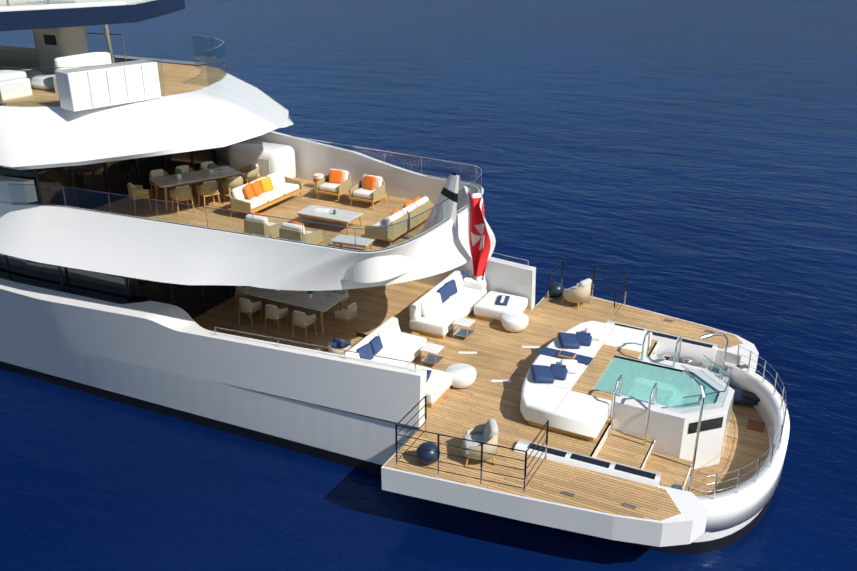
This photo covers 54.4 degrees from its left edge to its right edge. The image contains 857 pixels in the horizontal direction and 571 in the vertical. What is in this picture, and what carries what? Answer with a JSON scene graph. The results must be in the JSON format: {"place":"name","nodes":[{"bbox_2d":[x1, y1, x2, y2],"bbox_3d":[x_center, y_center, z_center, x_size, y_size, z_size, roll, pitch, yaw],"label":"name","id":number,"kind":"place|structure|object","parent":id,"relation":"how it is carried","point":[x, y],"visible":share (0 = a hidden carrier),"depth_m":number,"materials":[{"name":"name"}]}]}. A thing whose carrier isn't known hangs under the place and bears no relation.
{"place":"outdoors","nodes":[
{"label":"outdoors","id":0,"kind":"place"},
{"bbox_2d":[0,0,856,570],"bbox_3d":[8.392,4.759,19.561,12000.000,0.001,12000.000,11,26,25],"label":"sea","id":1,"kind":"structure","parent":0,"point":[692,160],"depth_m":37.34,"materials":[{"name":"liquid"}]},
{"bbox_2d":[0,356,772,553],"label":"hull","id":2,"kind":"object","parent":1,"relation":"on","point":[702,543],"visible":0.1,"depth_m":21.27,"materials":[{"name":"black paint"}]},
{"bbox_2d":[0,281,768,495],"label":"deck","id":3,"kind":"structure","parent":2,"relation":"on","point":[502,354],"depth_m":21.45,"materials":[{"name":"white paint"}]},
{"bbox_2d":[0,253,234,318],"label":"window","id":4,"kind":"structure","parent":3,"relation":"on","point":[193,301],"depth_m":23.19,"materials":[{"name":"black glass"}]},
{"bbox_2d":[0,88,483,290],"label":"deck","id":5,"kind":"structure","parent":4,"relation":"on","point":[83,217],"depth_m":21.86,"materials":[{"name":"white paint"}]},
{"bbox_2d":[0,0,292,169],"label":"sun deck","id":6,"kind":"structure","parent":5,"relation":"on","point":[109,105],"depth_m":22.17,"materials":[{"name":"white paint"}]},
{"bbox_2d":[127,161,430,250],"bbox_3d":[-4.313,-2.625,24.020,8.830,1.065,5.535,11,26,25],"label":"furniture","id":7,"kind":"object","parent":5,"relation":"on","point":[256,195],"visible":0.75,"depth_m":24.07,"materials":[{"name":"beige fabric"}]},
{"bbox_2d":[420,172,495,282],"bbox_3d":[0.685,-1.505,21.200,2.096,2.820,0.543,11,26,25],"label":"flag","id":8,"kind":"object","parent":5,"relation":"attached to","point":[481,239],"visible":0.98,"depth_m":20.97,"materials":[{"name":"red and white cloth"}]},
{"bbox_2d":[234,271,651,466],"bbox_3d":[0.588,1.307,22.389,10.373,1.066,10.421,-8,24,-18],"label":"furniture","id":9,"kind":"object","parent":3,"relation":"on","point":[445,307],"visible":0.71,"depth_m":21.97,"materials":[{"name":"white fabric"}]},
{"bbox_2d":[458,319,786,508],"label":"fittings","id":10,"kind":"object","parent":3,"relation":"on","point":[677,409],"visible":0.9,"depth_m":19.58,"materials":[{"name":"white paint"}]},
{"bbox_2d":[0,252,789,546],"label":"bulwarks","id":11,"kind":"object","parent":2,"relation":"on","point":[145,332],"visible":0.65,"depth_m":19.70,"materials":[{"name":"white paint"}]},
{"bbox_2d":[395,259,627,495],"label":"rails","id":12,"kind":"object","parent":11,"relation":"on","point":[482,443],"visible":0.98,"depth_m":17.41,"materials":[{"name":"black metal"}]}
]}

